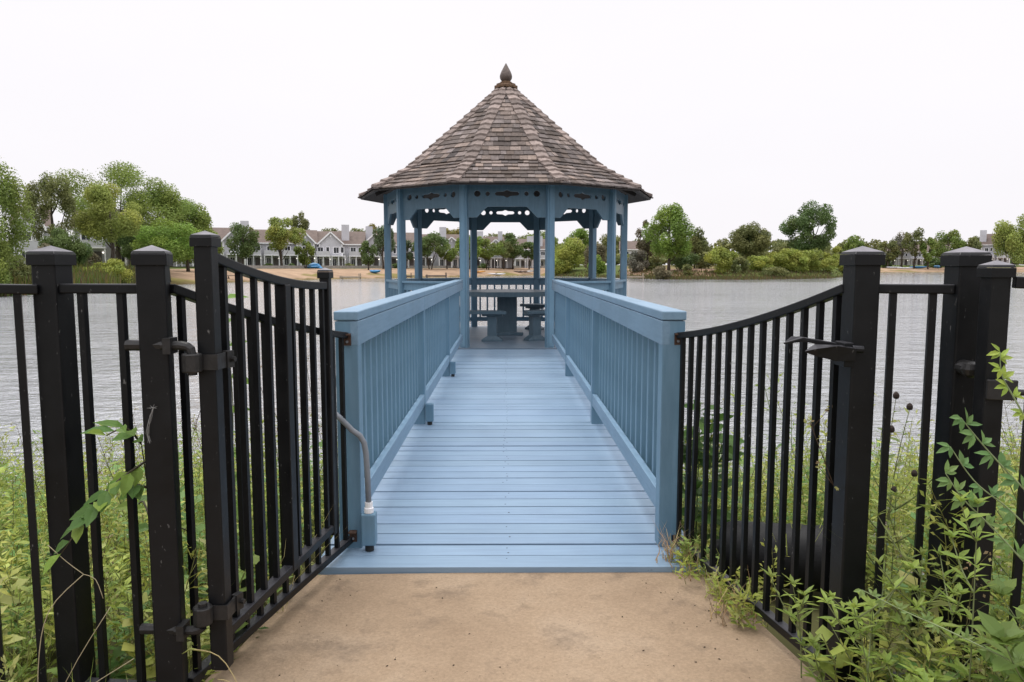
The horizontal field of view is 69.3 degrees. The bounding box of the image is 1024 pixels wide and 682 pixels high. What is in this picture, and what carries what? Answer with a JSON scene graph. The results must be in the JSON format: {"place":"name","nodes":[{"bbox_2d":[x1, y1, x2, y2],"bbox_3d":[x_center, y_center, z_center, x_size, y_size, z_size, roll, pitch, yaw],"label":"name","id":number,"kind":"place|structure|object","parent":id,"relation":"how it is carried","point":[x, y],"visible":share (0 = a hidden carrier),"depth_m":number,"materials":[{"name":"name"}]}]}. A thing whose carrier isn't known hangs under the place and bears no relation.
{"place":"outdoors","nodes":[
{"label":"outdoors","id":0,"kind":"place"},
{"bbox_2d":[205,572,816,681],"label":"concrete path","id":1,"kind":"structure","parent":0,"point":[550,627],"depth_m":2.72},
{"bbox_2d":[670,535,718,586],"bbox_3d":[0.796,0.951,3.244,0.251,0.180,0.319,0,6,-1],"label":"grass tuft","id":2,"kind":"object","parent":1,"relation":"on","point":[688,561],"visible":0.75,"depth_m":3.23,"materials":[{"name":"green plant"}]},
{"bbox_2d":[700,562,750,608],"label":"grass tuft","id":3,"kind":"object","parent":1,"relation":"on","point":[716,592],"visible":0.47,"depth_m":3.02,"materials":[{"name":"green plant"}]},
{"bbox_2d":[697,566,775,630],"bbox_3d":[0.879,0.990,2.853,0.327,0.200,0.269,-4,7,-34],"label":"grass tuft","id":4,"kind":"object","parent":1,"relation":"on","point":[736,612],"visible":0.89,"depth_m":2.79,"materials":[{"name":"green plant"}]},
{"bbox_2d":[760,566,826,677],"bbox_3d":[0.969,0.942,2.413,0.254,0.402,0.270,0,6,-1],"label":"weed plant","id":5,"kind":"object","parent":1,"relation":"on","point":[797,606],"visible":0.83,"depth_m":2.42,"materials":[{"name":"green plant"}]},
{"bbox_2d":[795,632,867,681],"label":"weed plant","id":6,"kind":"object","parent":1,"relation":"on","point":[811,640],"visible":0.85,"depth_m":2.26,"materials":[{"name":"green plant"}]},
{"bbox_2d":[813,559,924,681],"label":"weed plant","id":7,"kind":"object","parent":1,"relation":"on","point":[853,605],"visible":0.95,"depth_m":1.98,"materials":[{"name":"green plant"}]},
{"bbox_2d":[823,563,932,681],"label":"weed plant","id":8,"kind":"object","parent":1,"relation":"on","point":[877,614],"visible":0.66,"depth_m":2.14,"materials":[{"name":"green plant"}]},
{"bbox_2d":[872,648,977,681],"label":"weed plant","id":9,"kind":"object","parent":1,"relation":"on","point":[886,657],"visible":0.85,"depth_m":1.87,"materials":[{"name":"green plant"}]},
{"bbox_2d":[890,544,1010,681],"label":"weed plant","id":10,"kind":"object","parent":1,"relation":"on","point":[954,592],"visible":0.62,"depth_m":2.02,"materials":[{"name":"green plant"}]},
{"bbox_2d":[968,610,1023,681],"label":"weed plant","id":11,"kind":"object","parent":1,"relation":"on","point":[1002,632],"visible":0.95,"depth_m":1.62,"materials":[{"name":"green plant"}]},
{"bbox_2d":[853,588,1023,667],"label":"sprig","id":12,"kind":"object","parent":11,"relation":"attached to","point":[928,618],"visible":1,"depth_m":1.76,"materials":[{"name":"green plant"}]},
{"bbox_2d":[979,577,1023,668],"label":"weed plant","id":13,"kind":"object","parent":1,"relation":"on","point":[1001,588],"visible":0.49,"depth_m":1.84,"materials":[{"name":"green plant"}]},
{"bbox_2d":[0,272,1023,516],"bbox_3d":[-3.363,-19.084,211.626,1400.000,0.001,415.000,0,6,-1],"label":"lake water","id":14,"kind":"structure","parent":0,"point":[704,304],"depth_m":20.38,"materials":[{"name":"grey liquid"}]},
{"bbox_2d":[0,0,1023,264],"label":"sky","id":15,"kind":"structure","parent":0,"point":[895,116],"materials":[{"name":"white"}]},
{"bbox_2d":[3,265,1023,681],"bbox_3d":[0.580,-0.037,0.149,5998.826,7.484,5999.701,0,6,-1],"label":"ground","id":16,"kind":"structure","parent":0,"point":[179,275],"depth_m":97.15,"materials":[{"name":"beige soil"}]},
{"bbox_2d":[0,241,12,283],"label":"tree","id":17,"kind":"object","parent":16,"relation":"on","point":[5,275],"visible":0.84,"depth_m":53.84,"materials":[{"name":"green plant"}]},
{"bbox_2d":[3,254,31,281],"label":"bush","id":18,"kind":"object","parent":16,"relation":"on","point":[24,270],"visible":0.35,"depth_m":59.53,"materials":[{"name":"green plant"}]},
{"bbox_2d":[0,157,35,270],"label":"tree","id":19,"kind":"object","parent":16,"relation":"on","point":[10,202],"visible":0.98,"depth_m":55.74,"materials":[{"name":"green plant"}]},
{"bbox_2d":[10,207,50,262],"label":"townhouse","id":20,"kind":"structure","parent":16,"relation":"on","point":[33,243],"depth_m":115.86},
{"bbox_2d":[21,170,76,240],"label":"tree","id":21,"kind":"object","parent":16,"relation":"on","point":[43,193],"visible":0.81,"depth_m":78.13,"materials":[{"name":"green plant"}]},
{"bbox_2d":[0,649,106,681],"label":"grass tuft","id":22,"kind":"object","parent":16,"relation":"on","point":[13,664],"visible":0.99,"depth_m":2.17,"materials":[{"name":"green plant"}]},
{"bbox_2d":[37,227,92,266],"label":"tree","id":23,"kind":"object","parent":16,"relation":"on","point":[78,248],"visible":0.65,"depth_m":74.90,"materials":[{"name":"green plant"}]},
{"bbox_2d":[0,260,135,296],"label":"reeds","id":24,"kind":"object","parent":16,"relation":"on","point":[87,276],"visible":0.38,"depth_m":70.42,"materials":[{"name":"green plant"}]},
{"bbox_2d":[37,545,133,681],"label":"grass stalk","id":25,"kind":"object","parent":16,"relation":"on","point":[92,634],"depth_m":2.06,"materials":[{"name":"green plant"}]},
{"bbox_2d":[71,179,142,259],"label":"tree","id":26,"kind":"object","parent":16,"relation":"on","point":[100,199],"visible":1,"depth_m":81.59,"materials":[{"name":"green plant"}]},
{"bbox_2d":[72,208,141,265],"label":"townhouse","id":27,"kind":"structure","parent":16,"relation":"on","point":[104,253],"depth_m":106.54,"materials":[{"name":"grey"}]},
{"bbox_2d":[91,258,133,283],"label":"bush","id":28,"kind":"object","parent":16,"relation":"on","point":[116,266],"visible":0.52,"depth_m":76.80,"materials":[{"name":"green plant"}]},
{"bbox_2d":[51,160,183,259],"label":"tree","id":29,"kind":"object","parent":16,"relation":"on","point":[125,177],"visible":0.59,"depth_m":95.32,"materials":[{"name":"green plant"}]},
{"bbox_2d":[43,420,204,574],"bbox_3d":[-1.131,0.704,2.259,0.307,0.987,0.462,0,6,-1],"label":"sapling","id":30,"kind":"object","parent":16,"relation":"on","point":[124,482],"visible":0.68,"depth_m":2.09,"materials":[{"name":"green plant"}]},
{"bbox_2d":[116,228,148,265],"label":"tree","id":31,"kind":"object","parent":16,"relation":"on","point":[127,249],"visible":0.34,"depth_m":93.99,"materials":[{"name":"green plant"}]},
{"bbox_2d":[116,180,192,262],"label":"tree","id":32,"kind":"object","parent":16,"relation":"on","point":[175,202],"visible":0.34,"depth_m":99.38,"materials":[{"name":"green plant"}]},
{"bbox_2d":[129,217,200,281],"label":"tree","id":33,"kind":"object","parent":16,"relation":"on","point":[175,245],"visible":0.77,"depth_m":89.64,"materials":[{"name":"green plant"}]},
{"bbox_2d":[0,356,340,681],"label":"weeds","id":34,"kind":"object","parent":16,"relation":"on","point":[18,589],"visible":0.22,"depth_m":2.99,"materials":[{"name":"green plant"}]},
{"bbox_2d":[0,245,356,681],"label":"iron fence","id":35,"kind":"object","parent":16,"relation":"on","point":[52,288],"visible":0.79,"depth_m":2.19,"materials":[{"name":"black metal"}]},
{"bbox_2d":[181,231,336,669],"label":"iron gate","id":36,"kind":"structure","parent":35,"relation":"attached to","point":[227,612],"depth_m":2.44,"materials":[{"name":"black metal"}]},
{"bbox_2d":[166,198,214,271],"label":"tree","id":37,"kind":"object","parent":16,"relation":"on","point":[200,219],"visible":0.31,"depth_m":109.46,"materials":[{"name":"green plant"}]},
{"bbox_2d":[212,221,248,264],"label":"townhouse","id":38,"kind":"structure","parent":16,"relation":"on","point":[224,233],"depth_m":156.43,"materials":[{"name":"grey"}]},
{"bbox_2d":[228,294,253,547],"bbox_3d":[-1.062,0.532,2.807,0.202,1.419,0.172,0,6,-1],"label":"sapling","id":39,"kind":"object","parent":16,"relation":"on","point":[231,295],"visible":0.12,"depth_m":2.78,"materials":[{"name":"green plant"}]},
{"bbox_2d":[225,222,261,263],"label":"tree","id":40,"kind":"object","parent":16,"relation":"on","point":[247,242],"visible":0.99,"depth_m":138.97,"materials":[{"name":"green plant"}]},
{"bbox_2d":[248,226,317,265],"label":"townhouse","id":41,"kind":"structure","parent":16,"relation":"on","point":[264,254],"depth_m":164.35,"materials":[{"name":"grey"}]},
{"bbox_2d":[264,217,306,265],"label":"tree","id":42,"kind":"object","parent":16,"relation":"on","point":[278,235],"visible":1,"depth_m":144.45,"materials":[{"name":"green plant"}]},
{"bbox_2d":[291,211,309,229],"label":"tree","id":43,"kind":"object","parent":16,"relation":"on","point":[302,222],"visible":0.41,"depth_m":202.15,"materials":[{"name":"green plant"}]},
{"bbox_2d":[293,239,315,267],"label":"tree","id":44,"kind":"object","parent":16,"relation":"on","point":[303,257],"visible":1,"depth_m":150.72,"materials":[{"name":"green plant"}]},
{"bbox_2d":[316,225,364,265],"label":"townhouse","id":45,"kind":"structure","parent":16,"relation":"on","point":[339,248],"depth_m":167.64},
{"bbox_2d":[359,240,376,269],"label":"tree","id":46,"kind":"object","parent":16,"relation":"on","point":[366,258],"visible":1,"depth_m":154.60,"materials":[{"name":"green plant"}]},
{"bbox_2d":[372,225,395,268],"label":"tree","id":47,"kind":"object","parent":16,"relation":"on","point":[378,240],"visible":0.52,"depth_m":161.07,"materials":[{"name":"green plant"}]},
{"bbox_2d":[364,226,414,267],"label":"townhouse","id":48,"kind":"structure","parent":16,"relation":"on","point":[370,239],"depth_m":174.58,"materials":[{"name":"grey"}]},
{"bbox_2d":[247,265,544,268],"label":"retaining wall","id":49,"kind":"structure","parent":16,"relation":"on","point":[272,266],"depth_m":161.31,"materials":[{"name":"stone"}]},
{"bbox_2d":[411,231,448,268],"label":"tree","id":50,"kind":"object","parent":16,"relation":"on","point":[428,240],"visible":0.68,"depth_m":165.13,"materials":[{"name":"green plant"}]},
{"bbox_2d":[422,227,459,267],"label":"townhouse","id":51,"kind":"structure","parent":16,"relation":"on","point":[438,261],"depth_m":184.51,"materials":[{"name":"grey"}]},
{"bbox_2d":[436,241,457,268],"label":"tree","id":52,"kind":"object","parent":16,"relation":"on","point":[450,254],"visible":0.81,"depth_m":170.01,"materials":[{"name":"green plant"}]},
{"bbox_2d":[477,238,506,269],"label":"tree","id":53,"kind":"object","parent":16,"relation":"on","point":[487,255],"visible":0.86,"depth_m":183.78,"materials":[{"name":"green plant"}]},
{"bbox_2d":[477,231,511,267],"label":"townhouse","id":54,"kind":"structure","parent":16,"relation":"on","point":[495,261],"depth_m":196.78,"materials":[{"name":"grey"}]},
{"bbox_2d":[358,64,652,348],"bbox_3d":[-0.114,-1.229,14.098,5.570,7.860,5.304,0,6,-1],"label":"gazebo","id":55,"kind":"object","parent":16,"relation":"on","point":[506,144],"visible":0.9,"depth_m":12.55,"materials":[{"name":"blue wood"}]},
{"bbox_2d":[469,310,505,340],"bbox_3d":[-0.707,-0.270,13.130,1.236,0.535,0.340,0,6,3],"label":"bench","id":56,"kind":"object","parent":55,"relation":"on","point":[492,315],"visible":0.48,"depth_m":13.04,"materials":[{"name":"blue wood"}]},
{"bbox_2d":[469,289,554,334],"bbox_3d":[-0.098,-0.557,14.437,1.811,0.845,1.811,0,6,-1],"label":"picnic table","id":57,"kind":"object","parent":55,"relation":"on","point":[507,303],"visible":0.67,"depth_m":14.23,"materials":[{"name":"blue wood"}]},
{"bbox_2d":[523,309,544,340],"bbox_3d":[0.719,-0.298,13.411,1.236,0.535,0.340,-3,7,-31],"label":"bench","id":58,"kind":"object","parent":55,"relation":"on","point":[534,325],"visible":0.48,"depth_m":13.16,"materials":[{"name":"blue wood"}]},
{"bbox_2d":[0,232,1018,265],"bbox_3d":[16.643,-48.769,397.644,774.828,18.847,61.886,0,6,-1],"label":"distant wood","id":59,"kind":"object","parent":16,"relation":"on","point":[728,246],"visible":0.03,"depth_m":394.98,"materials":[{"name":"green plant"}]},
{"bbox_2d":[318,279,704,574],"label":"boardwalk","id":60,"kind":"structure","parent":16,"relation":"on","point":[508,461],"depth_m":4.44,"materials":[{"name":"blue wood"}]},
{"bbox_2d":[361,511,376,551],"bbox_3d":[-0.665,0.888,3.456,0.066,0.180,0.058,0,6,-1],"label":"junction box","id":61,"kind":"object","parent":60,"relation":"on","point":[369,531],"visible":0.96,"depth_m":3.43,"materials":[{"name":"metal"}]},
{"bbox_2d":[337,412,373,513],"bbox_3d":[-0.730,0.556,3.402,0.178,0.488,0.043,-2,6,-17],"label":"electrical conduit","id":62,"kind":"object","parent":61,"relation":"attached to","point":[368,507],"visible":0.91,"depth_m":3.41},
{"bbox_2d":[652,519,708,568],"bbox_3d":[0.765,0.904,3.331,0.294,0.176,0.245,0,6,-1],"label":"grass tuft","id":63,"kind":"object","parent":60,"relation":"on","point":[669,551],"visible":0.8,"depth_m":3.33,"materials":[{"name":"beige plant"}]},
{"bbox_2d":[504,232,524,268],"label":"tree","id":64,"kind":"object","parent":16,"relation":"on","point":[518,251],"visible":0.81,"depth_m":193.46,"materials":[{"name":"green plant"}]},
{"bbox_2d":[520,242,533,268],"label":"tree","id":65,"kind":"object","parent":16,"relation":"on","point":[530,252],"visible":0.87,"depth_m":197.53,"materials":[{"name":"green plant"}]},
{"bbox_2d":[514,236,544,267],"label":"townhouse","id":66,"kind":"structure","parent":16,"relation":"on","point":[520,260],"depth_m":210.85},
{"bbox_2d":[555,247,573,274],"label":"bush","id":67,"kind":"object","parent":16,"relation":"on","point":[563,264],"visible":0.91,"depth_m":169.69,"materials":[{"name":"green plant"}]},
{"bbox_2d":[555,237,585,268],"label":"bush","id":68,"kind":"object","parent":16,"relation":"on","point":[576,249],"visible":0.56,"depth_m":172.53,"materials":[{"name":"green plant"}]},
{"bbox_2d":[564,228,588,266],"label":"tree","id":69,"kind":"object","parent":16,"relation":"on","point":[581,233],"visible":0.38,"depth_m":202.63,"materials":[{"name":"green plant"}]},
{"bbox_2d":[583,243,606,269],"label":"bush","id":70,"kind":"object","parent":16,"relation":"on","point":[601,250],"visible":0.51,"depth_m":165.75,"materials":[{"name":"green plant"}]},
{"bbox_2d":[627,248,649,271],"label":"bush","id":71,"kind":"object","parent":16,"relation":"on","point":[636,262],"visible":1,"depth_m":146.48,"materials":[{"name":"green plant"}]},
{"bbox_2d":[635,220,659,269],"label":"tree","id":72,"kind":"object","parent":16,"relation":"on","point":[641,244],"visible":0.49,"depth_m":148.19,"materials":[{"name":"green plant"}]},
{"bbox_2d":[641,202,695,270],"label":"tree","id":73,"kind":"object","parent":16,"relation":"on","point":[672,221],"visible":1,"depth_m":137.63,"materials":[{"name":"green plant"}]},
{"bbox_2d":[670,253,700,270],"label":"bush","id":74,"kind":"object","parent":16,"relation":"on","point":[679,262],"visible":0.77,"depth_m":143.78,"materials":[{"name":"green plant"}]},
{"bbox_2d":[686,226,708,268],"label":"tree","id":75,"kind":"object","parent":16,"relation":"on","point":[700,242],"visible":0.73,"depth_m":149.16,"materials":[{"name":"green plant"}]},
{"bbox_2d":[554,268,842,279],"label":"bank grass","id":76,"kind":"structure","parent":16,"relation":"on","point":[733,277],"depth_m":132.24,"materials":[{"name":"green plant"}]},
{"bbox_2d":[581,249,844,264],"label":"undergrowth","id":77,"kind":"object","parent":16,"relation":"on","point":[664,259],"visible":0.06,"depth_m":206.66,"materials":[{"name":"green plant"}]},
{"bbox_2d":[682,400,743,540],"bbox_3d":[1.028,0.787,3.934,0.483,0.986,0.393,-2,6,-21],"label":"leafy plant","id":78,"kind":"object","parent":16,"relation":"on","point":[698,514],"visible":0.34,"depth_m":3.88,"materials":[{"name":"green plant"}]},
{"bbox_2d":[703,246,732,273],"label":"bush","id":79,"kind":"object","parent":16,"relation":"on","point":[719,257],"visible":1,"depth_m":132.25,"materials":[{"name":"green plant"}]},
{"bbox_2d":[731,256,748,271],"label":"bush","id":80,"kind":"object","parent":16,"relation":"on","point":[743,262],"visible":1,"depth_m":131.76,"materials":[{"name":"green plant"}]},
{"bbox_2d":[728,221,772,269],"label":"tree","id":81,"kind":"object","parent":16,"relation":"on","point":[761,241],"visible":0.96,"depth_m":143.06,"materials":[{"name":"green plant"}]},
{"bbox_2d":[694,520,822,591],"bbox_3d":[1.194,1.048,3.667,0.863,0.425,0.308,4,7,35],"label":"drain pipe","id":82,"kind":"object","parent":16,"relation":"on","point":[817,560],"visible":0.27,"depth_m":3.48,"materials":[{"name":"black plastic"}]},
{"bbox_2d":[745,255,774,270],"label":"bush","id":83,"kind":"object","parent":16,"relation":"on","point":[758,263],"visible":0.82,"depth_m":136.40,"materials":[{"name":"green plant"}]},
{"bbox_2d":[765,248,807,269],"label":"bush","id":84,"kind":"object","parent":16,"relation":"on","point":[781,257],"visible":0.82,"depth_m":139.64,"materials":[{"name":"green plant"}]},
{"bbox_2d":[787,251,810,272],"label":"bush","id":85,"kind":"object","parent":16,"relation":"on","point":[800,267],"visible":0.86,"depth_m":139.49,"materials":[{"name":"green plant"}]},
{"bbox_2d":[778,199,836,250],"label":"tree","id":86,"kind":"object","parent":16,"relation":"on","point":[805,219],"visible":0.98,"depth_m":171.52,"materials":[{"name":"green plant"}]},
{"bbox_2d":[597,372,1023,681],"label":"weeds","id":87,"kind":"object","parent":16,"relation":"on","point":[1008,499],"visible":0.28,"depth_m":3.59,"materials":[{"name":"green plant"}]},
{"bbox_2d":[799,248,824,271],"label":"bush","id":88,"kind":"object","parent":16,"relation":"on","point":[814,264],"visible":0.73,"depth_m":143.60,"materials":[{"name":"green plant"}]},
{"bbox_2d":[671,246,991,681],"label":"iron fence","id":89,"kind":"object","parent":16,"relation":"on","point":[849,350],"visible":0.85,"depth_m":2.29,"materials":[{"name":"black metal"}]},
{"bbox_2d":[957,260,1023,681],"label":"iron gate","id":90,"kind":"structure","parent":89,"relation":"attached to","point":[993,318],"depth_m":2.02,"materials":[{"name":"black metal"}]},
{"bbox_2d":[840,235,864,253],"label":"tree","id":91,"kind":"object","parent":16,"relation":"on","point":[852,243],"visible":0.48,"depth_m":211.74,"materials":[{"name":"green plant"}]},
{"bbox_2d":[878,240,901,266],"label":"tree","id":92,"kind":"object","parent":16,"relation":"on","point":[891,246],"visible":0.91,"depth_m":288.14,"materials":[{"name":"green plant"}]},
{"bbox_2d":[868,392,917,634],"bbox_3d":[1.367,0.664,2.681,0.146,0.982,0.134,0,6,-1],"label":"seed stalk","id":93,"kind":"object","parent":16,"relation":"on","point":[909,407],"visible":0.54,"depth_m":2.67,"materials":[{"name":"green plant"}]},
{"bbox_2d":[866,464,932,647],"bbox_3d":[1.230,0.764,2.403,0.296,0.797,0.260,0,6,-1],"label":"weed plant","id":94,"kind":"object","parent":16,"relation":"on","point":[895,507],"visible":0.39,"depth_m":2.39,"materials":[{"name":"green plant"}]},
{"bbox_2d":[886,244,923,264],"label":"house","id":95,"kind":"structure","parent":16,"relation":"on","point":[908,258],"depth_m":302.24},
{"bbox_2d":[803,551,1023,681],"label":"weeds","id":96,"kind":"object","parent":16,"relation":"on","point":[826,634],"visible":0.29,"depth_m":2.10,"materials":[{"name":"green plant"}]},
{"bbox_2d":[900,227,927,268],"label":"tree","id":97,"kind":"object","parent":16,"relation":"on","point":[908,239],"visible":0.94,"depth_m":286.80,"materials":[{"name":"green plant"}]},
{"bbox_2d":[869,507,963,676],"bbox_3d":[1.177,0.829,2.130,0.317,0.683,0.268,0,6,-1],"label":"weed plant","id":98,"kind":"object","parent":16,"relation":"on","point":[922,552],"visible":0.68,"depth_m":2.12,"materials":[{"name":"green plant"}]},
{"bbox_2d":[919,237,935,268],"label":"tree","id":99,"kind":"object","parent":16,"relation":"on","point":[931,243],"visible":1,"depth_m":282.84,"materials":[{"name":"green plant"}]},
{"bbox_2d":[934,229,966,258],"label":"tree","id":100,"kind":"object","parent":16,"relation":"on","point":[952,238],"visible":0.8,"depth_m":285.38,"materials":[{"name":"green plant"}]},
{"bbox_2d":[898,490,1023,681],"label":"weed plant","id":101,"kind":"object","parent":16,"relation":"on","point":[961,667],"visible":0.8,"depth_m":1.81,"materials":[{"name":"green plant"}]},
{"bbox_2d":[936,460,1023,562],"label":"sprig","id":102,"kind":"object","parent":101,"relation":"attached to","point":[989,521],"visible":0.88,"depth_m":1.76,"materials":[{"name":"green plant"}]},
{"bbox_2d":[936,442,1023,524],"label":"sprig","id":103,"kind":"object","parent":101,"relation":"attached to","point":[1011,515],"visible":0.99,"depth_m":1.79,"materials":[{"name":"green plant"}]},
{"bbox_2d":[949,408,1023,490],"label":"sprig","id":104,"kind":"object","parent":101,"relation":"attached to","point":[1003,463],"visible":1,"depth_m":1.79,"materials":[{"name":"green plant"}]},
{"bbox_2d":[980,230,1009,262],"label":"house","id":105,"kind":"structure","parent":16,"relation":"on","point":[986,240],"depth_m":291.12,"materials":[{"name":"grey"}]},
{"bbox_2d":[986,343,1023,421],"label":"sprig","id":106,"kind":"object","parent":16,"relation":"on","point":[1003,373],"visible":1,"depth_m":1.78,"materials":[{"name":"green plant"}]},
{"bbox_2d":[989,501,1023,629],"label":"weed plant","id":107,"kind":"object","parent":16,"relation":"on","point":[1002,516],"visible":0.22,"depth_m":2.15,"materials":[{"name":"green plant"}]},
{"bbox_2d":[991,214,1023,267],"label":"tree","id":108,"kind":"object","parent":16,"relation":"on","point":[1006,238],"visible":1,"depth_m":258.68,"materials":[{"name":"green plant"}]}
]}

